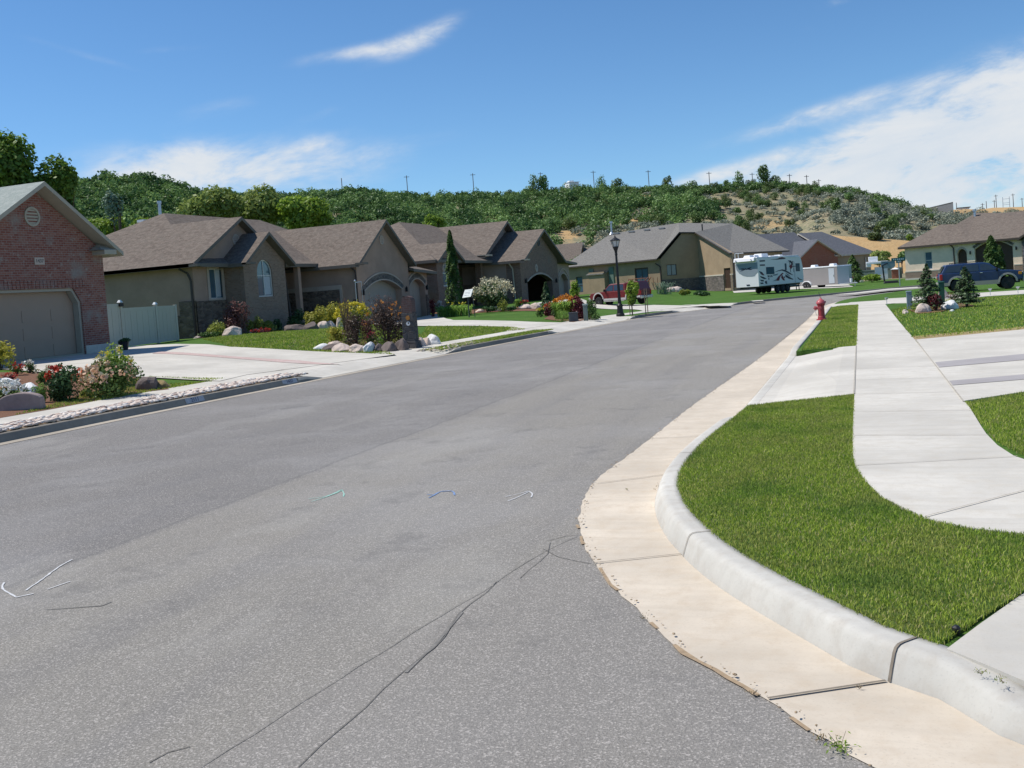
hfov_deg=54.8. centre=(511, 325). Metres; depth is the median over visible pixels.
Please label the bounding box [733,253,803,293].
travel trailer
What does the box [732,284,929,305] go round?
kerb
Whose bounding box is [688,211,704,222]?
hillside tree
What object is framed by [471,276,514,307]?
hydrangea
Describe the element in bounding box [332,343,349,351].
boulder
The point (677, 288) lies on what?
boulder
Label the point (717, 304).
pavement
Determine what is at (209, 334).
juniper
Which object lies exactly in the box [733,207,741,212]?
hillside tree
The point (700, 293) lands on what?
shrub
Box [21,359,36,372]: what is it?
white flower plant
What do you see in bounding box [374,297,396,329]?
twiggy shrub
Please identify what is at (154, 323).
vinyl gate
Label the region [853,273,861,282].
shrub
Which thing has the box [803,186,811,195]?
hillside tree
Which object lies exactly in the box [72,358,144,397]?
rose bush
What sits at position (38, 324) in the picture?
garage door
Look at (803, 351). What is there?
lawn
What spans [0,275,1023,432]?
lawn
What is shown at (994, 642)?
pavement ramp
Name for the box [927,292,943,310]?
barberry
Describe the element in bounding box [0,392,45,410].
rounded stone slab
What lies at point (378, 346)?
boulder
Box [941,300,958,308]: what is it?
boulder
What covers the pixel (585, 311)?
utility pedestal
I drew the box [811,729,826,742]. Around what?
weed
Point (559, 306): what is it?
daylily patch
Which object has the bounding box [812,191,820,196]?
hillside tree
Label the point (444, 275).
window
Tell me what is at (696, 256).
grey roofed house
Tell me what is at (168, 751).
road crack
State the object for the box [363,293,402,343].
bronze barberry
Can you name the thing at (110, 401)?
pavement
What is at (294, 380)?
kerb number patch
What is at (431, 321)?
driveway
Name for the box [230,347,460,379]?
driveway apron
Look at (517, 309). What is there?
planting bed
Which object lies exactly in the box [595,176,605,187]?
hillside tree
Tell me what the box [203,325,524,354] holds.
grass
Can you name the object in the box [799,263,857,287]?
cargo trailer
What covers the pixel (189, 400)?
kerb number patch
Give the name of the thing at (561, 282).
window
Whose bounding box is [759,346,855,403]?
driveway apron
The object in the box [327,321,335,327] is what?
boulder
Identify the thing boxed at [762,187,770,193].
hillside tree
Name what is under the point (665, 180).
hillside tree
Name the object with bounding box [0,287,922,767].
road
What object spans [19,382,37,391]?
boulder
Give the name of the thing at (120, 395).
green mound
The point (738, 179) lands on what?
hillside tree
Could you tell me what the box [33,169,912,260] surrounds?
oak scrub
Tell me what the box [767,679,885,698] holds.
gutter joint
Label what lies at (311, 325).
boulder
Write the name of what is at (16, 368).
red flower plant
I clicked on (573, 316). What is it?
utility box
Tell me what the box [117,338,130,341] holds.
planter bush
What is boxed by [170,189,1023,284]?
hill
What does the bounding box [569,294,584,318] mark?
barberry
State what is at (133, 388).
grass
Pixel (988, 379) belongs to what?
driveway stripe
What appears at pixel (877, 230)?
dark bush
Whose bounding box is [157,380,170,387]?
boulder
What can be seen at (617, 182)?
hillside tree
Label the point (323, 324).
boulder
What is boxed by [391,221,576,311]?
brown gabled house
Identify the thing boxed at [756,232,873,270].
slate roofed house
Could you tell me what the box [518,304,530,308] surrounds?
boulder
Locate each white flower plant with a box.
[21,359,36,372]
[434,300,442,315]
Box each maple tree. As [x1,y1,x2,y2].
[0,127,38,186]
[19,153,86,218]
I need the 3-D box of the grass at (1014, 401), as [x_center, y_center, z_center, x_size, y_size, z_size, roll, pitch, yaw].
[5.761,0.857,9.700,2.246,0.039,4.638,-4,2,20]
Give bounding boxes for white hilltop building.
[564,180,578,189]
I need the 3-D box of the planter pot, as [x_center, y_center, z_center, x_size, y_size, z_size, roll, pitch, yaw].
[-14.095,0.751,35.817,0.400,0.330,0.400,-4,2,20]
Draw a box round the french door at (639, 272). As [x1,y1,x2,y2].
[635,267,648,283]
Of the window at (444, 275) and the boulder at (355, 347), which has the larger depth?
the window at (444, 275)
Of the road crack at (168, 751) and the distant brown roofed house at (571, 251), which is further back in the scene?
the distant brown roofed house at (571, 251)
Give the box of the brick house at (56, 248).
[0,181,123,361]
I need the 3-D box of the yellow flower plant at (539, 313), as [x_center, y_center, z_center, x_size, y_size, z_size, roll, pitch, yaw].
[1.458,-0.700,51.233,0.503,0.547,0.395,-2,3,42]
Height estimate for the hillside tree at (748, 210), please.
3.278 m
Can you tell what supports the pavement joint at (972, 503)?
on the pavement at (936, 423)
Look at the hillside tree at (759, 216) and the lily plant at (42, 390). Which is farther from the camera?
the hillside tree at (759, 216)
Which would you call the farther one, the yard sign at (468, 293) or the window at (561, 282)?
the window at (561, 282)
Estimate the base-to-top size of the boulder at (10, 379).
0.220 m
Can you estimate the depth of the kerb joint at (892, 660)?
4.23 m
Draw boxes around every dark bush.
[867,226,883,239]
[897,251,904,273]
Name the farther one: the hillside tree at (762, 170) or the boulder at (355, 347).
the hillside tree at (762, 170)
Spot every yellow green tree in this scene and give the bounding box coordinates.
[176,184,246,217]
[235,184,284,224]
[276,195,333,229]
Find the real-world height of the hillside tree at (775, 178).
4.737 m
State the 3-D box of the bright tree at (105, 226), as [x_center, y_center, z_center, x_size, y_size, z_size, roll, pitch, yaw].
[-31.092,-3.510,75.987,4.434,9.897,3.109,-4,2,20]
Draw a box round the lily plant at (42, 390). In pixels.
[30,383,48,401]
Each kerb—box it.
[0,376,314,442]
[447,331,553,353]
[627,311,676,319]
[655,306,1023,744]
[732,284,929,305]
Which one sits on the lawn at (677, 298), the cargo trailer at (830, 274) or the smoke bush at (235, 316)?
the smoke bush at (235, 316)
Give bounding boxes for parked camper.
[866,256,887,279]
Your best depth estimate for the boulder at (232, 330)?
45.05 m
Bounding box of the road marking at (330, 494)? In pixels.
[309,490,344,500]
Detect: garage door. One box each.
[0,291,76,361]
[365,281,396,321]
[409,281,421,316]
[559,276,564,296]
[976,241,1013,269]
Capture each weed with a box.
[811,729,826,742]
[818,731,860,754]
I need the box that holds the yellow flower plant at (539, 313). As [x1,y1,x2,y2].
[535,306,544,316]
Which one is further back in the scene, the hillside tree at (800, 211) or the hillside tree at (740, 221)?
the hillside tree at (800, 211)
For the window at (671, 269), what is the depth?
105.57 m
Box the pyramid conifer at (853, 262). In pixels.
[847,255,864,279]
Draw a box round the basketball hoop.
[881,260,898,283]
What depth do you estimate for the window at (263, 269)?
51.56 m
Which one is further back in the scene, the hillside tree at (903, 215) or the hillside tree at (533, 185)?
the hillside tree at (533, 185)
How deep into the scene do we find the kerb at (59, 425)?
18.11 m
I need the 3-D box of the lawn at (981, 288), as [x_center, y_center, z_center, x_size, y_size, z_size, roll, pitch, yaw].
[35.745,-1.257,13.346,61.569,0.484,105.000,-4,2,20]
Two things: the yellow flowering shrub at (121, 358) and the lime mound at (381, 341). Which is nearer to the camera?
the yellow flowering shrub at (121, 358)
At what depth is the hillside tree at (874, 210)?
196.16 m
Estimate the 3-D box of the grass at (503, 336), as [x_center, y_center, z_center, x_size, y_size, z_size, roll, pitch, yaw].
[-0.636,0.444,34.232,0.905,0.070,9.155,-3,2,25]
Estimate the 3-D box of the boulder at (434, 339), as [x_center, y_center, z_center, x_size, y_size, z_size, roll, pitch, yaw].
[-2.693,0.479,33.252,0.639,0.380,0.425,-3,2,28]
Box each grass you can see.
[16,376,222,414]
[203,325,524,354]
[419,328,552,350]
[892,294,1023,337]
[965,391,1023,454]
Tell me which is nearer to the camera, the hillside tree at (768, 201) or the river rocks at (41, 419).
the river rocks at (41, 419)
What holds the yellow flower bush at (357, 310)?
on the lawn at (677, 298)
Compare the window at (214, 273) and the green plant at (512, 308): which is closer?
the window at (214, 273)
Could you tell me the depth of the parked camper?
100.35 m
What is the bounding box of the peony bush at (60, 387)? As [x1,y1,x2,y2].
[44,362,81,400]
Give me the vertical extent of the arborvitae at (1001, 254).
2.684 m
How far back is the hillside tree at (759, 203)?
251.04 m
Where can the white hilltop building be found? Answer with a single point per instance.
(570, 183)
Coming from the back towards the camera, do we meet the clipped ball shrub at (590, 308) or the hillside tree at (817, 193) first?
the hillside tree at (817, 193)
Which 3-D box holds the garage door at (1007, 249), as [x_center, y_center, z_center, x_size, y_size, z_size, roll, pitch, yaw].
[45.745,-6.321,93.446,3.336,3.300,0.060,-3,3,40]
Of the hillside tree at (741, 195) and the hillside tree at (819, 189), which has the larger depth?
the hillside tree at (741, 195)
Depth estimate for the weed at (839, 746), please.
3.67 m
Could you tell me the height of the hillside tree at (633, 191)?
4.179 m
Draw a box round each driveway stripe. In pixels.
[156,352,331,363]
[935,354,1023,366]
[950,374,1023,384]
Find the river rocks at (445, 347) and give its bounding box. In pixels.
[417,341,479,350]
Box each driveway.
[1,344,393,380]
[371,314,579,330]
[539,299,705,310]
[733,284,852,292]
[887,290,1023,302]
[916,329,1023,401]
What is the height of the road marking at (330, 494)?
0.001 m
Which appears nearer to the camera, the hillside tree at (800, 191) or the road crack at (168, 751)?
the road crack at (168, 751)
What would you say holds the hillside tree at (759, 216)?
on the hill
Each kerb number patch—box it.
[185,395,204,403]
[282,378,296,383]
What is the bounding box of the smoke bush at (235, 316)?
[222,300,252,329]
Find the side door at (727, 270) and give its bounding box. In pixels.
[725,268,730,287]
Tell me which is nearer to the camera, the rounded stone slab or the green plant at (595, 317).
the rounded stone slab
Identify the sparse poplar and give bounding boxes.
[101,190,124,231]
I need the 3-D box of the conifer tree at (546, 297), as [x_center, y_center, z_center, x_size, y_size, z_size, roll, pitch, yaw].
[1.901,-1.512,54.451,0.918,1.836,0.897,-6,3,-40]
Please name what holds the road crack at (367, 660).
on the road
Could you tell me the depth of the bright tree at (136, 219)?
85.00 m
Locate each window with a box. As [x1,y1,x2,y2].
[209,268,222,298]
[257,260,272,296]
[443,263,450,285]
[576,277,582,291]
[666,264,676,275]
[925,251,932,268]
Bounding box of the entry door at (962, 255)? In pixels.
[958,249,966,263]
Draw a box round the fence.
[860,270,874,276]
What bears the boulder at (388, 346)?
on the driveway apron at (324, 370)
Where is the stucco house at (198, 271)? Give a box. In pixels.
[103,201,436,338]
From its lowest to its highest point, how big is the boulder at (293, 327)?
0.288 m
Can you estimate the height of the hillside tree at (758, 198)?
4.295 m
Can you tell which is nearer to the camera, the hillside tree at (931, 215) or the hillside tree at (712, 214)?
the hillside tree at (931, 215)
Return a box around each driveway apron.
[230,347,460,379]
[500,316,634,332]
[638,303,736,311]
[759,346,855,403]
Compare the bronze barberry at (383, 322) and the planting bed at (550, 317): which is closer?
the bronze barberry at (383, 322)
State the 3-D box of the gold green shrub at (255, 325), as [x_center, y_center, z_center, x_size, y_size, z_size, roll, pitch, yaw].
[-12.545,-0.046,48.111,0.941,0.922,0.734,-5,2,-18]
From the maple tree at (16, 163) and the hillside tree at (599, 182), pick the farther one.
the hillside tree at (599, 182)
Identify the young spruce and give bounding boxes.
[910,263,944,307]
[950,266,984,306]
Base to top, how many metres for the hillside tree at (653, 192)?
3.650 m
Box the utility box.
[568,312,578,321]
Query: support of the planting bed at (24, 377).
on the lawn at (677, 298)
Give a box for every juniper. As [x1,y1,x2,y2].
[197,331,221,337]
[444,230,464,313]
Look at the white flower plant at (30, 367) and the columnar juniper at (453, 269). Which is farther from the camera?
the columnar juniper at (453, 269)
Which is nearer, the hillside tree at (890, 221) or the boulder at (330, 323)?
the boulder at (330, 323)
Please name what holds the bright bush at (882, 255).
on the hill
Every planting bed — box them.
[0,372,167,417]
[435,307,540,314]
[545,316,590,321]
[908,303,972,312]
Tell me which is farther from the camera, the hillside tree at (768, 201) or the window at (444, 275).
the hillside tree at (768, 201)
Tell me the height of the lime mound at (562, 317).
0.593 m
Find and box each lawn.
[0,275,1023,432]
[680,399,1023,643]
[796,281,1023,646]
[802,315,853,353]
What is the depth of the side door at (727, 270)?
100.44 m
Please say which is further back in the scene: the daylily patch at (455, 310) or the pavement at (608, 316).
the daylily patch at (455, 310)
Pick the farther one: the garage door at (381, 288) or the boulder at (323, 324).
the garage door at (381, 288)
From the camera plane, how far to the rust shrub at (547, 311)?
52.10 m
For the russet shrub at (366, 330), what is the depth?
33.52 m
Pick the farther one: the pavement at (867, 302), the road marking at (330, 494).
the pavement at (867, 302)
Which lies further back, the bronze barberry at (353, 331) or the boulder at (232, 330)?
the boulder at (232, 330)
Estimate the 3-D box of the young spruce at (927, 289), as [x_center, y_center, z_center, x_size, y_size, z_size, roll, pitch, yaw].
[13.052,-1.180,31.056,1.028,1.562,1.050,-4,2,20]
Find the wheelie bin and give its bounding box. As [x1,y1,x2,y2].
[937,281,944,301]
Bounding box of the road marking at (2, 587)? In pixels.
[1,559,72,596]
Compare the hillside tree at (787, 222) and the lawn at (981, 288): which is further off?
the hillside tree at (787, 222)
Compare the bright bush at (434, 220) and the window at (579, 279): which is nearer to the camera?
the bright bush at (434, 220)
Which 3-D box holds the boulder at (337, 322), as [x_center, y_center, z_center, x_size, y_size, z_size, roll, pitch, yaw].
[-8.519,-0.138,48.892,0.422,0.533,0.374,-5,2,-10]
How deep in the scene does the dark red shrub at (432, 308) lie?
62.00 m
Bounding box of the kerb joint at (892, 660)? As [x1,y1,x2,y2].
[888,636,918,681]
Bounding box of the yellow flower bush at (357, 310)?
[333,299,371,337]
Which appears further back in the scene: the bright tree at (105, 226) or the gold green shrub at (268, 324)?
the bright tree at (105, 226)
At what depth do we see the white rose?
23.27 m
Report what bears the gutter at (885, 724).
on the road
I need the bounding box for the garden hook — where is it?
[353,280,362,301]
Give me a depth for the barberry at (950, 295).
37.00 m
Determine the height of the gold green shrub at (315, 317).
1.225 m
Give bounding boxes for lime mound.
[375,336,384,343]
[554,310,568,321]
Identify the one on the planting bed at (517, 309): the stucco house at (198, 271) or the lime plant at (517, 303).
the lime plant at (517, 303)
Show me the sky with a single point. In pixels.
(921, 102)
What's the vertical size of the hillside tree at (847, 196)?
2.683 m
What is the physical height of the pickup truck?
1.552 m
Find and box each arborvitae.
[983,235,1001,269]
[997,245,1006,275]
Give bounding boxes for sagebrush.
[569,187,1023,247]
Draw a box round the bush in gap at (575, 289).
[570,281,580,298]
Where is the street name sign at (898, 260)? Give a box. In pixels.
[891,257,905,285]
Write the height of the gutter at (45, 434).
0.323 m
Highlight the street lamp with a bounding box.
[610,235,624,316]
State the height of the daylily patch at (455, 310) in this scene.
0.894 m
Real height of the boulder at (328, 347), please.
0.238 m
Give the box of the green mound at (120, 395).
[108,389,125,396]
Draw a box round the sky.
[0,0,1023,209]
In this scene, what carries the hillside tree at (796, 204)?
on the hill
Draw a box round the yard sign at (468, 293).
[462,289,474,316]
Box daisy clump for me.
[0,378,29,398]
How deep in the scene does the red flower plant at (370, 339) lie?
33.04 m
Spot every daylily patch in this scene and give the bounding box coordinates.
[436,302,472,316]
[545,293,584,318]
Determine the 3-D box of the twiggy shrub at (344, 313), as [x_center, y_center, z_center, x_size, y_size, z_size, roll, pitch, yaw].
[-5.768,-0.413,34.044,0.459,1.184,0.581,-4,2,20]
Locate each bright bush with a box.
[422,213,446,227]
[869,250,891,266]
[905,234,913,240]
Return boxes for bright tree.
[87,215,126,234]
[127,216,150,226]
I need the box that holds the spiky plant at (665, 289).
[652,281,675,293]
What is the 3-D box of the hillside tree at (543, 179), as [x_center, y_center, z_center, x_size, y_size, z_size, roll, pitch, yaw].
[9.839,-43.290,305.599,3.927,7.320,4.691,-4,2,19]
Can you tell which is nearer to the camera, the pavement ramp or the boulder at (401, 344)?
the pavement ramp
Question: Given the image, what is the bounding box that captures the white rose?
[32,365,49,384]
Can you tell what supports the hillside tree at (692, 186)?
on the hill
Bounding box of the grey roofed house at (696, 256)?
[569,221,789,294]
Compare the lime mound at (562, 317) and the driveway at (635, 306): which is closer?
the lime mound at (562, 317)
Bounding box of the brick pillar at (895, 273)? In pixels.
[891,268,898,278]
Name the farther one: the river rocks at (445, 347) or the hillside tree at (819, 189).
the hillside tree at (819, 189)
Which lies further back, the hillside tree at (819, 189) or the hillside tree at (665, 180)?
the hillside tree at (665, 180)
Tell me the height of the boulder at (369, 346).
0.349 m
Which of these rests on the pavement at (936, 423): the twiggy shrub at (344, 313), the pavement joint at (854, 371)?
the pavement joint at (854, 371)
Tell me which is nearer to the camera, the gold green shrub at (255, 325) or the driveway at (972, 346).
the driveway at (972, 346)
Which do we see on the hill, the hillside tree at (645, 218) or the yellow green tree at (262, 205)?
the hillside tree at (645, 218)
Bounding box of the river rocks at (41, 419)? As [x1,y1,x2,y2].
[0,372,308,431]
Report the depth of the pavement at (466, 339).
34.45 m
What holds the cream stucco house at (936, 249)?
on the lawn at (677, 298)
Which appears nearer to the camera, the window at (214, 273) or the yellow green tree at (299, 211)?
the window at (214, 273)
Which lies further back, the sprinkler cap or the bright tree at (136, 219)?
the bright tree at (136, 219)
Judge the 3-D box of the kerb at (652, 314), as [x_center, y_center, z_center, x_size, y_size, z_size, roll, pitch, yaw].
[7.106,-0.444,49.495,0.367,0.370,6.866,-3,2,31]
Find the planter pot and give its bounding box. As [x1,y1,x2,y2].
[118,341,128,349]
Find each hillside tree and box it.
[528,174,542,193]
[537,175,548,189]
[561,217,577,228]
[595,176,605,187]
[611,177,624,186]
[622,203,635,214]
[627,187,637,196]
[636,194,649,205]
[639,215,652,222]
[650,189,661,198]
[650,213,666,224]
[661,175,673,187]
[685,180,698,189]
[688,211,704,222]
[698,185,708,189]
[707,210,716,217]
[721,197,731,207]
[732,171,744,188]
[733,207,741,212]
[734,215,745,226]
[736,187,745,197]
[739,191,745,198]
[742,221,750,230]
[743,192,753,199]
[744,210,754,220]
[745,208,755,219]
[751,194,761,203]
[755,212,763,219]
[756,164,770,181]
[756,200,763,206]
[761,181,775,190]
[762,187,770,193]
[765,199,771,206]
[769,175,781,182]
[770,192,779,199]
[784,218,795,226]
[785,200,794,210]
[789,201,799,208]
[796,188,803,194]
[796,208,804,215]
[801,200,808,208]
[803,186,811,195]
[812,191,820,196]
[816,187,824,193]
[818,201,830,208]
[824,197,833,204]
[830,197,841,210]
[843,192,854,199]
[866,197,876,205]
[870,202,878,209]
[870,207,879,215]
[875,221,890,230]
[879,211,887,217]
[880,217,898,230]
[888,214,900,220]
[899,213,908,220]
[900,224,912,233]
[927,213,935,221]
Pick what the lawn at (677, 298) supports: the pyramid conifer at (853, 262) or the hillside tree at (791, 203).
the pyramid conifer at (853, 262)
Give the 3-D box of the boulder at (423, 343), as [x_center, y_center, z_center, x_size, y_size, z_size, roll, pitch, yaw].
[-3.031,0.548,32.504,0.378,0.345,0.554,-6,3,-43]
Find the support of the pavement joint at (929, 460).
on the pavement at (936, 423)
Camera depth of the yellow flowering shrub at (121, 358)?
22.87 m
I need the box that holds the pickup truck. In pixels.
[589,281,652,304]
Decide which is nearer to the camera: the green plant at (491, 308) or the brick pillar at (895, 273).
the green plant at (491, 308)
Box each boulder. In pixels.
[0,378,20,386]
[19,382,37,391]
[135,377,157,389]
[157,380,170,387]
[222,326,241,335]
[284,324,303,330]
[303,322,318,329]
[313,343,327,349]
[318,321,327,327]
[322,343,336,350]
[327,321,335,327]
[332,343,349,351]
[336,317,342,326]
[349,344,363,352]
[363,342,374,352]
[373,343,382,351]
[381,341,397,351]
[395,338,408,349]
[419,337,426,345]
[423,337,430,344]
[428,334,440,344]
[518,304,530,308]
[530,303,541,308]
[673,286,681,291]
[915,303,931,312]
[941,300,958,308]
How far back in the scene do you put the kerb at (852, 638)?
4.63 m
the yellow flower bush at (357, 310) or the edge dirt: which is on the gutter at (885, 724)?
the edge dirt
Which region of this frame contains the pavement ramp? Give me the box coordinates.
[947,593,1023,685]
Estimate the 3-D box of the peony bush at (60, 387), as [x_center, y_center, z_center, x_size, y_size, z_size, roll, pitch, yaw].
[-9.277,1.174,20.388,0.802,0.824,0.808,-4,2,20]
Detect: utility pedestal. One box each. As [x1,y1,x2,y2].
[582,303,587,320]
[906,291,911,308]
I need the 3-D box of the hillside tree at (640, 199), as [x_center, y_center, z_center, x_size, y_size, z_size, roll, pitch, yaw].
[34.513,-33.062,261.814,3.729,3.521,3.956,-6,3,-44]
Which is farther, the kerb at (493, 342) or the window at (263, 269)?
the window at (263, 269)
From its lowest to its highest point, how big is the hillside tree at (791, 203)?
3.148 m
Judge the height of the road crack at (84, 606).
0.001 m
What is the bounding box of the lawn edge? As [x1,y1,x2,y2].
[913,327,1023,338]
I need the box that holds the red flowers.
[250,327,270,332]
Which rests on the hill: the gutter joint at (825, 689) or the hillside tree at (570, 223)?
the hillside tree at (570, 223)
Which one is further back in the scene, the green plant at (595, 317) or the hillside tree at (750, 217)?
the hillside tree at (750, 217)
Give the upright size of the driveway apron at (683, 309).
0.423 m
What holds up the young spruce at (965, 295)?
on the planting bed at (941, 309)
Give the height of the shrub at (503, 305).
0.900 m
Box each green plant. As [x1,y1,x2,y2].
[481,306,497,312]
[506,305,516,311]
[592,313,600,319]
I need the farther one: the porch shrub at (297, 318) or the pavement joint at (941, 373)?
the porch shrub at (297, 318)
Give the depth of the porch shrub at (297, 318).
52.19 m
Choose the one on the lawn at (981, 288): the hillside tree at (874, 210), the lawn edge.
the lawn edge
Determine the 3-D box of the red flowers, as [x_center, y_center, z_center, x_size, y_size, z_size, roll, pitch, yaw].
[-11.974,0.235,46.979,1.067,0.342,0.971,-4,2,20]
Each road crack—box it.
[45,602,109,609]
[149,746,189,761]
[200,536,576,767]
[298,584,493,766]
[405,612,462,671]
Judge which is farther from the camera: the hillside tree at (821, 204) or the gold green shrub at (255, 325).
the hillside tree at (821, 204)
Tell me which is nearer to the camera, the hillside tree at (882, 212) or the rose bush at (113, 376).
the rose bush at (113, 376)
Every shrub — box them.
[0,340,15,368]
[93,342,138,381]
[206,320,226,336]
[246,315,263,332]
[263,320,276,331]
[273,319,281,330]
[286,308,305,324]
[303,305,328,325]
[320,301,342,324]
[326,326,345,341]
[338,297,350,329]
[360,319,373,343]
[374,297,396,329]
[429,299,435,316]
[497,299,507,311]
[543,301,552,315]
[586,299,597,319]
[679,289,690,294]
[693,290,710,295]
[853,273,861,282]
[861,274,881,281]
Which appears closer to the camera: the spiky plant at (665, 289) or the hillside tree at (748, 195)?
the spiky plant at (665, 289)
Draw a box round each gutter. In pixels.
[0,294,838,444]
[578,311,1023,767]
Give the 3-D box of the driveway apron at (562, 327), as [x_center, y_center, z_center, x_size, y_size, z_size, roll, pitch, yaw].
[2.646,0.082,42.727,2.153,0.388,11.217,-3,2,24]
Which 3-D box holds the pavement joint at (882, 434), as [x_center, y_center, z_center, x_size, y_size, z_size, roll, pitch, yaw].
[3.802,1.019,9.223,1.177,0.001,0.010,-3,2,26]
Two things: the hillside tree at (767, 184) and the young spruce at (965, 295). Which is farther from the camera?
the hillside tree at (767, 184)
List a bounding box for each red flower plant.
[9,361,24,374]
[366,331,376,342]
[520,299,529,304]
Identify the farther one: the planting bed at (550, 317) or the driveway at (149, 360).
the planting bed at (550, 317)
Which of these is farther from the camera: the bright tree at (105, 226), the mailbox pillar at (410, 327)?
the bright tree at (105, 226)
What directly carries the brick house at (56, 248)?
on the lawn at (677, 298)
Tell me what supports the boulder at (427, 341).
on the pavement at (466, 339)
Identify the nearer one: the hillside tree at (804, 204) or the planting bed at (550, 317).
the planting bed at (550, 317)
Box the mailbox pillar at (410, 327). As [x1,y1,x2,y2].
[401,296,421,348]
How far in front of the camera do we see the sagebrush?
204.90 m
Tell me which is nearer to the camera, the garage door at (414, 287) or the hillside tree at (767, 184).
the garage door at (414, 287)
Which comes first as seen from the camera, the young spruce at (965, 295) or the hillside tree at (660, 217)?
the young spruce at (965, 295)
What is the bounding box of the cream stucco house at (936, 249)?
[898,209,1023,279]
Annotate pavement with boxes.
[0,374,265,423]
[394,331,520,351]
[600,310,661,317]
[706,303,728,305]
[830,300,893,306]
[833,287,917,294]
[853,304,1023,534]
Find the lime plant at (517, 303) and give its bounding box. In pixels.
[513,298,522,306]
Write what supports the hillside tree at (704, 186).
on the hill
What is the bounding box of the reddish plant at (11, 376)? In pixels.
[1,371,17,378]
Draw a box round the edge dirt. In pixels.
[576,524,810,729]
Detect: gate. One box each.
[107,300,179,347]
[888,268,891,277]
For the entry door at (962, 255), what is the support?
in the cream stucco house at (936, 249)
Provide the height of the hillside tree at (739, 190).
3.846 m
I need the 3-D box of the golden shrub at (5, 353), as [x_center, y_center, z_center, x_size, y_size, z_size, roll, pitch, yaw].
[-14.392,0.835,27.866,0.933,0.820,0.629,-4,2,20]
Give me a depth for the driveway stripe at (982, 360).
15.21 m
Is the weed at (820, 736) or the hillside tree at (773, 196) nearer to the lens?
the weed at (820, 736)
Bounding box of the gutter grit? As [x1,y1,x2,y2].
[575,315,871,765]
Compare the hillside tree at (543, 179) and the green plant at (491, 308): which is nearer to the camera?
the green plant at (491, 308)
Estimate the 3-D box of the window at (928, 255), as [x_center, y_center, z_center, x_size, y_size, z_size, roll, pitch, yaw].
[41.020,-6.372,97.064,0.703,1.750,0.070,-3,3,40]
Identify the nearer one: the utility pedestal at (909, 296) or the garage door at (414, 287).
the utility pedestal at (909, 296)
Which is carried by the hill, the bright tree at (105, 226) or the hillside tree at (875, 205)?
the hillside tree at (875, 205)
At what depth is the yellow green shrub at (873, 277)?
99.09 m
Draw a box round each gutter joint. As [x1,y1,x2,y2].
[593,553,680,562]
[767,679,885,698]
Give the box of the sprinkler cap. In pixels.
[952,625,960,634]
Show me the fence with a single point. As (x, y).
(866, 272)
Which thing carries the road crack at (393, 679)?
on the road
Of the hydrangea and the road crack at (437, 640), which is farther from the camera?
the hydrangea
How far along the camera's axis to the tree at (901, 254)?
138.97 m
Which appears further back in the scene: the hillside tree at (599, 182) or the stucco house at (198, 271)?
the hillside tree at (599, 182)
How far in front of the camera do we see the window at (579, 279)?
113.59 m
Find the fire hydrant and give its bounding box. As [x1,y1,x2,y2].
[813,292,825,319]
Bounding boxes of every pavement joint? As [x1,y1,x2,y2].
[853,345,856,392]
[855,434,909,434]
[855,456,1002,464]
[915,339,963,400]
[926,490,1021,515]
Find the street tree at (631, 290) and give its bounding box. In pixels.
[621,277,640,315]
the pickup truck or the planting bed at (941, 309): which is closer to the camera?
the planting bed at (941, 309)
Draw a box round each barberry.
[341,312,364,345]
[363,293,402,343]
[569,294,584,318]
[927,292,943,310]
[946,292,954,299]
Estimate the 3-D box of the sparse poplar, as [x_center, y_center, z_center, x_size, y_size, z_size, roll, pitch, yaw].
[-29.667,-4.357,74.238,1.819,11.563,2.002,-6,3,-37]
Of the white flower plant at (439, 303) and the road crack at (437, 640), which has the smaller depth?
the road crack at (437, 640)
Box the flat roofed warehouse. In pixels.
[929,202,953,213]
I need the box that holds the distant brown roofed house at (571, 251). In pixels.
[556,242,589,260]
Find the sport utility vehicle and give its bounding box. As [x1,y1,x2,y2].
[932,261,1023,291]
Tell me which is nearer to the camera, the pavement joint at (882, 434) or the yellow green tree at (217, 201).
the pavement joint at (882, 434)
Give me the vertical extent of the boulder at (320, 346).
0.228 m
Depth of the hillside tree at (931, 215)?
199.00 m
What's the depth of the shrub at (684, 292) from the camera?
89.04 m
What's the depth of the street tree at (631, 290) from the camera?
47.88 m
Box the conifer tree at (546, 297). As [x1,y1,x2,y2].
[539,282,552,310]
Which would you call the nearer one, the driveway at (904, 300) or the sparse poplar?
the driveway at (904, 300)
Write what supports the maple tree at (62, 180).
on the lawn at (677, 298)
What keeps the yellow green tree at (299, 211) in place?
on the lawn at (677, 298)
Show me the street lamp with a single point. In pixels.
(615, 241)
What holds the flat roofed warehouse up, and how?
on the hill
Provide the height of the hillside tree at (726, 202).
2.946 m
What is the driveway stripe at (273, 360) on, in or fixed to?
on the driveway at (149, 360)

